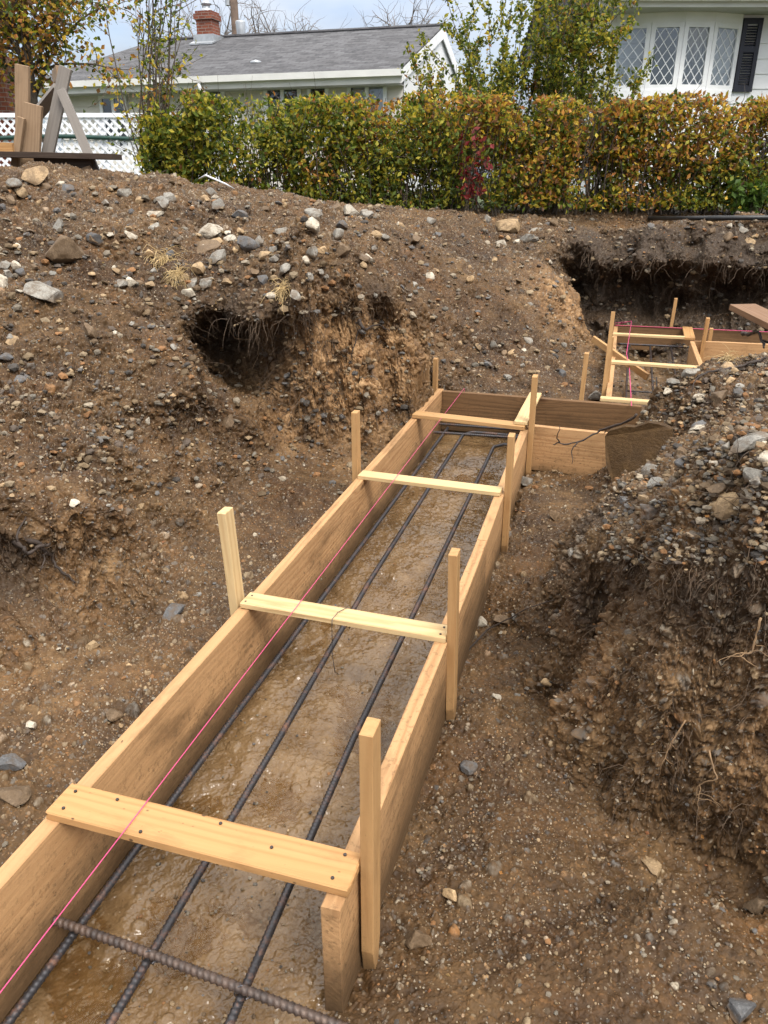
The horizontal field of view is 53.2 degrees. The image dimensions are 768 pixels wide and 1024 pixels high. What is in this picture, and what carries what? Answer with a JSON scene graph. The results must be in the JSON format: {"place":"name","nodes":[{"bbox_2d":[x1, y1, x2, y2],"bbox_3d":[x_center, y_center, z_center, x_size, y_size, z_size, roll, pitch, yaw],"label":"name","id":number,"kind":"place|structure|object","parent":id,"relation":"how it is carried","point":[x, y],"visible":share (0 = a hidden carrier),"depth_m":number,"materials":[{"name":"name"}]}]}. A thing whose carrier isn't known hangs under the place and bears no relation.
{"place":"outdoors","nodes":[
{"label":"outdoors","id":0,"kind":"place"},
{"bbox_2d":[225,0,238,33],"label":"utility pole","id":1,"kind":"object","parent":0,"point":[233,4],"visible":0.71,"depth_m":26.25,"materials":[{"name":"brown wood"}]},
{"bbox_2d":[1,0,535,177],"label":"sky","id":2,"kind":"structure","parent":0,"point":[332,14],"materials":[{"name":"white"}]},
{"bbox_2d":[0,161,767,1023],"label":"ground","id":3,"kind":"structure","parent":0,"point":[296,775],"depth_m":2.54,"materials":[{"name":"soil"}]},
{"bbox_2d":[0,55,17,165],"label":"brick chimney","id":4,"kind":"object","parent":3,"relation":"on","point":[5,107],"visible":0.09,"depth_m":14.21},
{"bbox_2d":[0,753,25,770],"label":"rock","id":5,"kind":"object","parent":3,"relation":"on","point":[13,761],"visible":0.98,"depth_m":1.93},
{"bbox_2d":[5,178,21,186],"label":"rock","id":6,"kind":"object","parent":3,"relation":"on","point":[13,182],"visible":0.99,"depth_m":4.83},
{"bbox_2d":[0,785,31,806],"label":"rock","id":7,"kind":"object","parent":3,"relation":"on","point":[14,796],"visible":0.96,"depth_m":1.83,"materials":[{"name":"stone"}]},
{"bbox_2d":[10,116,25,166],"bbox_3d":[-3.180,-3.119,6.646,0.239,0.550,0.050,0,24,0],"label":"timber board","id":8,"kind":"object","parent":3,"relation":"on","point":[19,133],"visible":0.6,"depth_m":6.59,"materials":[{"name":"brown wood"}]},
{"bbox_2d":[16,186,27,197],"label":"stone","id":9,"kind":"object","parent":3,"relation":"on","point":[21,191],"visible":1,"depth_m":4.84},
{"bbox_2d":[15,64,29,127],"bbox_3d":[-3.150,-3.360,6.694,0.280,0.956,0.052,0,24,-1],"label":"timber post","id":10,"kind":"object","parent":3,"relation":"on","point":[22,83],"visible":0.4,"depth_m":6.55,"materials":[{"name":"brown wood"}]},
{"bbox_2d":[11,516,50,554],"bbox_3d":[-1.195,0.070,2.535,0.140,0.108,0.120,15,28,31],"label":"root","id":11,"kind":"object","parent":3,"relation":"attached to","point":[17,543],"visible":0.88,"depth_m":2.51,"materials":[{"name":"brown plant"}]},
{"bbox_2d":[20,102,43,166],"bbox_3d":[-3.072,-3.192,6.682,0.304,0.670,0.051,0,24,0],"label":"timber board","id":12,"kind":"object","parent":3,"relation":"on","point":[33,117],"visible":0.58,"depth_m":6.61,"materials":[{"name":"brown wood"}]},
{"bbox_2d":[21,166,48,184],"bbox_3d":[-2.285,-2.204,5.028,0.151,0.118,0.144,7,24,15],"label":"rock","id":13,"kind":"object","parent":3,"relation":"on","point":[36,175],"visible":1,"depth_m":5.00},
{"bbox_2d":[23,281,63,303],"bbox_3d":[-1.579,-1.011,3.546,0.165,0.100,0.116,-4,24,-9],"label":"rock","id":14,"kind":"object","parent":3,"relation":"on","point":[40,290],"visible":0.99,"depth_m":3.54,"materials":[{"name":"stone"}]},
{"bbox_2d":[24,537,75,582],"bbox_3d":[-1.159,0.153,2.567,0.160,0.240,0.138,7,24,15],"label":"root","id":15,"kind":"object","parent":3,"relation":"attached to","point":[38,542],"visible":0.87,"depth_m":2.58,"materials":[{"name":"brown plant"}]},
{"bbox_2d":[0,151,121,170],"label":"plank bench","id":16,"kind":"object","parent":3,"relation":"on","point":[83,161],"visible":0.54,"depth_m":6.42,"materials":[{"name":"brown wood"}]},
{"bbox_2d":[0,142,13,151],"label":"timber board","id":17,"kind":"object","parent":16,"relation":"on","point":[4,146],"visible":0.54,"depth_m":6.58,"materials":[{"name":"brown wood"}]},
{"bbox_2d":[45,235,84,263],"bbox_3d":[-1.783,-1.437,4.228,0.233,0.171,0.161,7,24,15],"label":"rock","id":18,"kind":"object","parent":3,"relation":"on","point":[64,249],"visible":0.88,"depth_m":4.18,"materials":[{"name":"stone"}]},
{"bbox_2d":[36,65,99,170],"bbox_3d":[-2.924,-3.420,6.849,0.440,1.016,1.162,-16,28,-32],"label":"sawhorse","id":19,"kind":"object","parent":3,"relation":"on","point":[55,101],"visible":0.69,"depth_m":6.63,"materials":[{"name":"grey wood"}]},
{"bbox_2d":[0,0,158,141],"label":"tree","id":20,"kind":"object","parent":3,"relation":"on","point":[25,31],"visible":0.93,"depth_m":12.72,"materials":[{"name":"green plant"}]},
{"bbox_2d":[83,323,98,338],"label":"rock","id":21,"kind":"object","parent":3,"relation":"on","point":[90,331],"visible":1,"depth_m":3.33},
{"bbox_2d":[85,640,99,650],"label":"rock","id":22,"kind":"object","parent":3,"relation":"on","point":[92,644],"visible":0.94,"depth_m":2.43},
{"bbox_2d":[86,232,103,245],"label":"rock","id":23,"kind":"object","parent":3,"relation":"on","point":[96,237],"visible":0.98,"depth_m":4.39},
{"bbox_2d":[106,708,122,721],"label":"rock","id":24,"kind":"object","parent":3,"relation":"on","point":[112,715],"visible":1,"depth_m":2.15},
{"bbox_2d":[0,113,241,181],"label":"lattice fence","id":25,"kind":"object","parent":3,"relation":"on","point":[101,122],"visible":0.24,"depth_m":11.66,"materials":[{"name":"white plastic"}]},
{"bbox_2d":[117,188,131,196],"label":"stone","id":26,"kind":"object","parent":3,"relation":"on","point":[126,192],"visible":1,"depth_m":5.11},
{"bbox_2d":[70,0,206,173],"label":"shrub","id":27,"kind":"object","parent":3,"relation":"on","point":[164,100],"visible":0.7,"depth_m":8.36,"materials":[{"name":"green plant"}]},
{"bbox_2d":[156,196,168,209],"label":"rock","id":28,"kind":"object","parent":3,"relation":"on","point":[163,202],"visible":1,"depth_m":4.94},
{"bbox_2d":[132,239,193,271],"bbox_3d":[-1.294,-1.444,4.521,0.397,0.309,0.368,7,24,15],"label":"grass tuft","id":29,"kind":"object","parent":3,"relation":"on","point":[163,261],"visible":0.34,"depth_m":4.45,"materials":[{"name":"plant"}]},
{"bbox_2d":[163,192,176,201],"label":"stone","id":30,"kind":"object","parent":3,"relation":"on","point":[170,196],"visible":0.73,"depth_m":5.07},
{"bbox_2d":[162,603,185,620],"bbox_3d":[-0.730,0.347,2.666,0.058,0.046,0.088,7,24,15],"label":"rock","id":31,"kind":"object","parent":3,"relation":"on","point":[172,610],"visible":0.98,"depth_m":2.66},
{"bbox_2d":[136,93,214,182],"bbox_3d":[-2.289,-3.898,8.443,0.896,1.248,0.670,7,24,15],"label":"shrub","id":32,"kind":"object","parent":3,"relation":"on","point":[163,145],"visible":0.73,"depth_m":8.27,"materials":[{"name":"green plant"}]},
{"bbox_2d":[162,258,195,288],"bbox_3d":[-1.136,-1.314,4.317,0.240,0.231,0.211,7,24,15],"label":"grass tuft","id":33,"kind":"object","parent":3,"relation":"on","point":[177,272],"visible":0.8,"depth_m":4.28,"materials":[{"name":"plant"}]},
{"bbox_2d":[181,288,195,297],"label":"stone","id":34,"kind":"object","parent":3,"relation":"on","point":[189,292],"visible":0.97,"depth_m":4.25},
{"bbox_2d":[125,0,268,37],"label":"tree","id":35,"kind":"object","parent":3,"relation":"on","point":[227,32],"visible":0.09,"depth_m":30.21,"materials":[{"name":"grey plant"}]},
{"bbox_2d":[191,262,205,274],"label":"rock","id":36,"kind":"object","parent":3,"relation":"on","point":[198,268],"visible":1,"depth_m":4.30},
{"bbox_2d":[199,277,213,289],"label":"stone","id":37,"kind":"object","parent":3,"relation":"on","point":[205,283],"visible":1,"depth_m":4.28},
{"bbox_2d":[196,239,220,253],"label":"rock","id":38,"kind":"object","parent":3,"relation":"on","point":[210,246],"visible":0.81,"depth_m":4.62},
{"bbox_2d":[198,223,223,239],"bbox_3d":[-1.086,-1.770,4.856,0.140,0.107,0.138,7,24,15],"label":"rock","id":39,"kind":"object","parent":3,"relation":"on","point":[210,230],"visible":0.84,"depth_m":4.81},
{"bbox_2d":[209,249,225,263],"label":"rock","id":40,"kind":"object","parent":3,"relation":"on","point":[217,256],"visible":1,"depth_m":4.37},
{"bbox_2d":[212,198,224,210],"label":"stone","id":41,"kind":"object","parent":3,"relation":"on","point":[218,204],"visible":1,"depth_m":5.30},
{"bbox_2d":[1,426,448,1023],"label":"rebar","id":42,"kind":"object","parent":3,"relation":"on","point":[69,940],"visible":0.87,"depth_m":2.08,"materials":[{"name":"metal"}]},
{"bbox_2d":[222,414,233,429],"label":"rock","id":43,"kind":"object","parent":3,"relation":"on","point":[228,422],"visible":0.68,"depth_m":3.72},
{"bbox_2d":[231,210,248,218],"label":"stone","id":44,"kind":"object","parent":3,"relation":"on","point":[240,213],"visible":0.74,"depth_m":5.29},
{"bbox_2d":[237,236,259,251],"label":"rock","id":45,"kind":"object","parent":3,"relation":"on","point":[246,243],"visible":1,"depth_m":4.40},
{"bbox_2d":[35,0,463,192],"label":"house","id":46,"kind":"structure","parent":3,"relation":"on","point":[367,60],"depth_m":19.75,"materials":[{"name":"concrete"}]},
{"bbox_2d":[98,95,132,149],"bbox_3d":[-7.148,-10.362,20.416,0.818,1.310,0.064,7,24,15],"label":"window","id":47,"kind":"structure","parent":46,"relation":"in","point":[109,106],"depth_m":20.31,"materials":[{"name":"glass"}]},
{"bbox_2d":[263,89,301,120],"bbox_3d":[-2.510,-9.999,19.079,0.984,1.118,0.064,7,24,15],"label":"window","id":48,"kind":"structure","parent":46,"relation":"in","point":[297,92],"depth_m":18.99,"materials":[{"name":"glass"}]},
{"bbox_2d":[307,88,329,132],"bbox_3d":[-1.613,-9.927,18.821,0.556,1.226,0.064,7,24,15],"label":"window","id":49,"kind":"structure","parent":46,"relation":"in","point":[326,90],"depth_m":18.70,"materials":[{"name":"glass"}]},
{"bbox_2d":[347,87,386,131],"bbox_3d":[-0.409,-9.721,18.522,0.995,1.157,0.064,7,24,15],"label":"window","id":50,"kind":"structure","parent":46,"relation":"in","point":[368,90],"depth_m":18.37,"materials":[{"name":"glass"}]},
{"bbox_2d":[190,1,311,32],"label":"tree","id":51,"kind":"object","parent":3,"relation":"on","point":[252,17],"visible":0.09,"depth_m":31.67,"materials":[{"name":"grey plant"}]},
{"bbox_2d":[260,276,291,310],"bbox_3d":[-0.533,-1.120,3.945,0.192,0.178,0.246,7,24,15],"label":"grass tuft","id":52,"kind":"object","parent":3,"relation":"on","point":[282,288],"visible":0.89,"depth_m":3.92,"materials":[{"name":"plant"}]},
{"bbox_2d":[238,0,349,32],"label":"tree","id":53,"kind":"object","parent":3,"relation":"on","point":[273,29],"visible":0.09,"depth_m":35.41,"materials":[{"name":"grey plant"}]},
{"bbox_2d":[105,430,517,1023],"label":"rebar","id":54,"kind":"object","parent":3,"relation":"on","point":[132,986],"visible":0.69,"depth_m":2.10,"materials":[{"name":"metal"}]},
{"bbox_2d":[433,431,517,438],"bbox_3d":[0.597,-0.481,4.809,0.581,0.018,0.020,5,24,11],"label":"rebar","id":55,"kind":"object","parent":54,"relation":"on","point":[472,434],"visible":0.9,"depth_m":4.81,"materials":[{"name":"metal"}]},
{"bbox_2d":[439,422,520,430],"bbox_3d":[0.999,-0.507,4.862,1.319,0.018,0.040,7,24,15],"label":"rebar","id":56,"kind":"object","parent":54,"relation":"on","point":[464,425],"visible":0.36,"depth_m":4.97,"materials":[{"name":"metal"}]},
{"bbox_2d":[306,246,317,258],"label":"stone","id":57,"kind":"object","parent":3,"relation":"on","point":[312,251],"visible":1,"depth_m":4.00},
{"bbox_2d":[304,208,320,218],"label":"rock","id":58,"kind":"object","parent":3,"relation":"on","point":[313,212],"visible":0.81,"depth_m":5.55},
{"bbox_2d":[306,217,319,233],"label":"rock","id":59,"kind":"object","parent":3,"relation":"on","point":[312,223],"visible":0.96,"depth_m":4.06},
{"bbox_2d":[0,358,641,1022],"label":"footing form","id":60,"kind":"object","parent":3,"relation":"on","point":[54,860],"visible":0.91,"depth_m":2.09,"materials":[{"name":"brown wood"}]},
{"bbox_2d":[0,389,464,992],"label":"string line","id":61,"kind":"object","parent":60,"relation":"attached to","point":[190,745],"visible":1,"depth_m":1.77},
{"bbox_2d":[553,413,637,463],"bbox_3d":[1.128,-0.425,4.128,0.416,0.312,0.233,7,24,15],"label":"root","id":62,"kind":"object","parent":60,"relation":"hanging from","point":[617,424],"visible":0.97,"depth_m":4.12,"materials":[{"name":"brown plant"}]},
{"bbox_2d":[332,228,343,239],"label":"stone","id":63,"kind":"object","parent":3,"relation":"on","point":[338,233],"visible":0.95,"depth_m":4.20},
{"bbox_2d":[336,244,350,256],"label":"rock","id":64,"kind":"object","parent":3,"relation":"on","point":[342,250],"visible":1,"depth_m":4.10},
{"bbox_2d":[343,204,359,215],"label":"rock","id":65,"kind":"object","parent":3,"relation":"on","point":[348,209],"visible":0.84,"depth_m":6.06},
{"bbox_2d":[224,443,506,1023],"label":"rebar","id":66,"kind":"object","parent":3,"relation":"on","point":[248,979],"visible":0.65,"depth_m":2.09,"materials":[{"name":"metal"}]},
{"bbox_2d":[52,915,349,1023],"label":"rebar","id":67,"kind":"object","parent":66,"relation":"on","point":[253,992],"visible":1,"depth_m":1.56,"materials":[{"name":"metal"}]},
{"bbox_2d":[351,319,389,359],"bbox_3d":[-0.075,-0.995,4.313,0.072,0.216,0.384,11,26,23],"label":"root","id":68,"kind":"object","parent":3,"relation":"attached to","point":[359,322],"visible":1,"depth_m":4.18,"materials":[{"name":"brown plant"}]},
{"bbox_2d":[0,191,767,856],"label":"root fibres","id":69,"kind":"object","parent":3,"relation":"hanging from","point":[676,579],"visible":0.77,"depth_m":3.17,"materials":[{"name":"plant"}]},
{"bbox_2d":[358,0,466,54],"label":"tree","id":70,"kind":"object","parent":3,"relation":"on","point":[409,23],"visible":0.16,"depth_m":33.30,"materials":[{"name":"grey plant"}]},
{"bbox_2d":[405,929,431,948],"bbox_3d":[0.076,0.968,1.739,0.066,0.053,0.049,7,24,15],"label":"rock","id":71,"kind":"object","parent":3,"relation":"on","point":[415,938],"visible":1,"depth_m":1.72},
{"bbox_2d":[123,75,767,214],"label":"hedge","id":72,"kind":"object","parent":3,"relation":"on","point":[622,156],"visible":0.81,"depth_m":8.51,"materials":[{"name":"green plant"}]},
{"bbox_2d":[442,888,456,901],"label":"rock","id":73,"kind":"object","parent":3,"relation":"on","point":[449,894],"visible":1,"depth_m":1.89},
{"bbox_2d":[397,14,532,203],"bbox_3d":[0.860,-4.845,9.497,1.379,2.142,1.599,-15,28,-31],"label":"shrub","id":74,"kind":"object","parent":3,"relation":"on","point":[470,78],"visible":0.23,"depth_m":9.19,"materials":[{"name":"green plant"}]},
{"bbox_2d":[460,760,477,775],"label":"rock","id":75,"kind":"object","parent":3,"relation":"on","point":[468,768],"visible":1,"depth_m":2.27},
{"bbox_2d":[449,126,500,211],"bbox_3d":[0.916,-3.679,8.346,0.401,0.923,0.727,-15,28,-31],"label":"vine","id":76,"kind":"object","parent":3,"relation":"on","point":[469,192],"visible":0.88,"depth_m":8.33,"materials":[{"name":"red plant"}]},
{"bbox_2d":[478,163,508,216],"bbox_3d":[1.242,-3.570,8.536,0.450,0.583,0.276,-12,26,-26],"label":"shrub","id":77,"kind":"object","parent":3,"relation":"on","point":[494,198],"visible":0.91,"depth_m":8.50,"materials":[{"name":"green plant"}]},
{"bbox_2d":[493,615,509,624],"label":"rock","id":78,"kind":"object","parent":3,"relation":"on","point":[498,618],"visible":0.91,"depth_m":2.93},
{"bbox_2d":[496,219,519,233],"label":"rock","id":79,"kind":"object","parent":3,"relation":"on","point":[510,226],"visible":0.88,"depth_m":7.62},
{"bbox_2d":[469,600,552,649],"bbox_3d":[0.446,0.392,2.836,0.406,0.178,0.132,-9,25,-19],"label":"root","id":80,"kind":"object","parent":3,"relation":"on","point":[481,635],"visible":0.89,"depth_m":2.87,"materials":[{"name":"brown plant"}]},
{"bbox_2d":[416,0,638,205],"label":"shrub","id":81,"kind":"object","parent":3,"relation":"on","point":[465,32],"visible":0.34,"depth_m":9.22,"materials":[{"name":"green plant"}]},
{"bbox_2d":[480,0,641,206],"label":"shrub","id":82,"kind":"object","parent":3,"relation":"on","point":[582,36],"visible":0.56,"depth_m":9.09,"materials":[{"name":"green plant"}]},
{"bbox_2d":[579,352,588,399],"bbox_3d":[1.259,-0.736,4.888,0.034,0.556,0.058,7,24,15],"label":"wooden stake","id":83,"kind":"object","parent":3,"relation":"on","point":[584,375],"visible":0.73,"depth_m":4.81,"materials":[{"name":"brown wood"}]},
{"bbox_2d":[588,390,600,399],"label":"rock","id":84,"kind":"object","parent":3,"relation":"on","point":[595,395],"visible":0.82,"depth_m":5.25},
{"bbox_2d":[556,46,657,195],"bbox_3d":[2.639,-4.865,9.807,1.560,1.928,0.716,-9,25,-19],"label":"shrub","id":85,"kind":"object","parent":3,"relation":"on","point":[633,86],"visible":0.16,"depth_m":9.63,"materials":[{"name":"green plant"}]},
{"bbox_2d":[624,345,628,403],"bbox_3d":[1.894,-1.026,5.984,0.017,0.084,2.580,7,25,15],"label":"rebar","id":86,"kind":"object","parent":3,"relation":"on","point":[626,386],"visible":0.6,"depth_m":5.98,"materials":[{"name":"metal"}]},
{"bbox_2d":[605,420,672,482],"bbox_3d":[1.206,-0.259,3.693,0.368,0.346,0.167,16,28,33],"label":"plywood sheet","id":87,"kind":"object","parent":3,"relation":"on","point":[628,448],"visible":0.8,"depth_m":3.69,"materials":[{"name":"wood"}]},
{"bbox_2d":[518,0,767,195],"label":"house","id":88,"kind":"structure","parent":3,"relation":"on","point":[711,47],"depth_m":14.90,"materials":[{"name":"white"}]},
{"bbox_2d":[640,463,657,477],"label":"stone","id":89,"kind":"object","parent":3,"relation":"on","point":[647,467],"visible":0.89,"depth_m":3.28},
{"bbox_2d":[649,346,653,390],"bbox_3d":[2.076,-1.005,5.935,0.017,0.084,2.580,7,25,15],"label":"rebar","id":90,"kind":"object","parent":3,"relation":"on","point":[652,382],"visible":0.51,"depth_m":6.19,"materials":[{"name":"metal"}]},
{"bbox_2d":[617,343,682,347],"bbox_3d":[2.427,-1.522,7.007,0.570,0.017,0.020,6,24,13],"label":"rebar","id":91,"kind":"object","parent":90,"relation":"on","point":[654,345],"visible":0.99,"depth_m":7.00,"materials":[{"name":"metal"}]},
{"bbox_2d":[642,856,661,877],"bbox_3d":[0.690,0.914,1.984,0.052,0.019,0.049,15,28,30],"label":"rock","id":92,"kind":"object","parent":3,"relation":"on","point":[652,866],"visible":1,"depth_m":1.98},
{"bbox_2d":[647,477,664,488],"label":"rock","id":93,"kind":"object","parent":3,"relation":"on","point":[653,482],"visible":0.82,"depth_m":2.24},
{"bbox_2d":[591,298,767,404],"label":"footing form","id":94,"kind":"object","parent":3,"relation":"on","point":[702,343],"visible":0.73,"depth_m":6.50,"materials":[{"name":"brown wood"}]},
{"bbox_2d":[614,321,765,405],"bbox_3d":[2.992,-1.085,5.579,2.606,0.123,2.912,7,24,15],"label":"string line","id":95,"kind":"object","parent":94,"relation":"attached to","point":[658,327],"visible":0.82,"depth_m":6.90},
{"bbox_2d":[681,368,699,377],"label":"stone","id":96,"kind":"object","parent":3,"relation":"on","point":[688,372],"visible":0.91,"depth_m":4.04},
{"bbox_2d":[647,215,767,220],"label":"pipe","id":97,"kind":"object","parent":3,"relation":"on","point":[713,218],"visible":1,"depth_m":7.15,"materials":[{"name":"plastic"}]},
{"bbox_2d":[692,750,722,808],"bbox_3d":[0.809,0.674,1.912,0.064,0.156,0.063,-1,24,-2],"label":"root","id":98,"kind":"object","parent":3,"relation":"attached to","point":[709,751],"visible":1,"depth_m":1.91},
{"bbox_2d":[705,483,727,492],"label":"rock","id":99,"kind":"object","parent":3,"relation":"on","point":[717,487],"visible":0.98,"depth_m":1.86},
{"bbox_2d":[710,390,727,403],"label":"rock","id":100,"kind":"object","parent":3,"relation":"on","point":[718,396],"visible":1,"depth_m":3.79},
{"bbox_2d":[704,343,743,363],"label":"grass tuft","id":101,"kind":"object","parent":3,"relation":"on","point":[729,356],"visible":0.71,"depth_m":4.09,"materials":[{"name":"plant"}]},
{"bbox_2d":[714,492,739,520],"bbox_3d":[0.834,-0.019,1.854,0.066,0.062,0.072,7,24,15],"label":"rock","id":102,"kind":"object","parent":3,"relation":"on","point":[724,510],"visible":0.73,"depth_m":1.84,"materials":[{"name":"stone"}]},
{"bbox_2d":[690,356,766,391],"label":"root","id":103,"kind":"object","parent":3,"relation":"on","point":[739,366],"visible":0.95,"depth_m":4.00,"materials":[{"name":"brown plant"}]},
{"bbox_2d":[727,997,756,1023],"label":"rock","id":104,"kind":"object","parent":3,"relation":"on","point":[740,1010],"visible":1,"depth_m":1.51,"materials":[{"name":"stone"}]},
{"bbox_2d":[717,617,767,667],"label":"root","id":105,"kind":"object","parent":3,"relation":"attached to","point":[755,639],"visible":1,"depth_m":1.76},
{"bbox_2d":[725,170,767,213],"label":"shrub","id":106,"kind":"object","parent":3,"relation":"on","point":[755,199],"visible":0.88,"depth_m":8.40,"materials":[{"name":"green plant"}]},
{"bbox_2d":[728,431,767,454],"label":"rock","id":107,"kind":"object","parent":3,"relation":"on","point":[746,442],"visible":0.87,"depth_m":1.81,"materials":[{"name":"stone"}]},
{"bbox_2d":[729,304,767,328],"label":"plank","id":108,"kind":"object","parent":3,"relation":"on","point":[756,314],"visible":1,"depth_m":4.70,"materials":[{"name":"brown wood"}]},
{"bbox_2d":[743,467,763,482],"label":"rock","id":109,"kind":"object","parent":3,"relation":"on","point":[749,473],"visible":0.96,"depth_m":1.71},
{"bbox_2d":[741,330,767,348],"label":"root","id":110,"kind":"object","parent":3,"relation":"on","point":[747,334],"visible":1,"depth_m":4.69,"materials":[{"name":"brown plant"}]},
{"bbox_2d":[743,898,767,914],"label":"rock","id":111,"kind":"object","parent":3,"relation":"on","point":[755,906],"visible":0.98,"depth_m":1.83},
{"bbox_2d":[757,451,767,461],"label":"stone","id":112,"kind":"object","parent":3,"relation":"on","point":[762,456],"visible":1,"depth_m":1.71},
{"bbox_2d":[14,208,767,1017],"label":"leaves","id":113,"kind":"object","parent":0,"point":[752,954],"visible":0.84,"depth_m":3.25,"materials":[{"name":"brown plant"}]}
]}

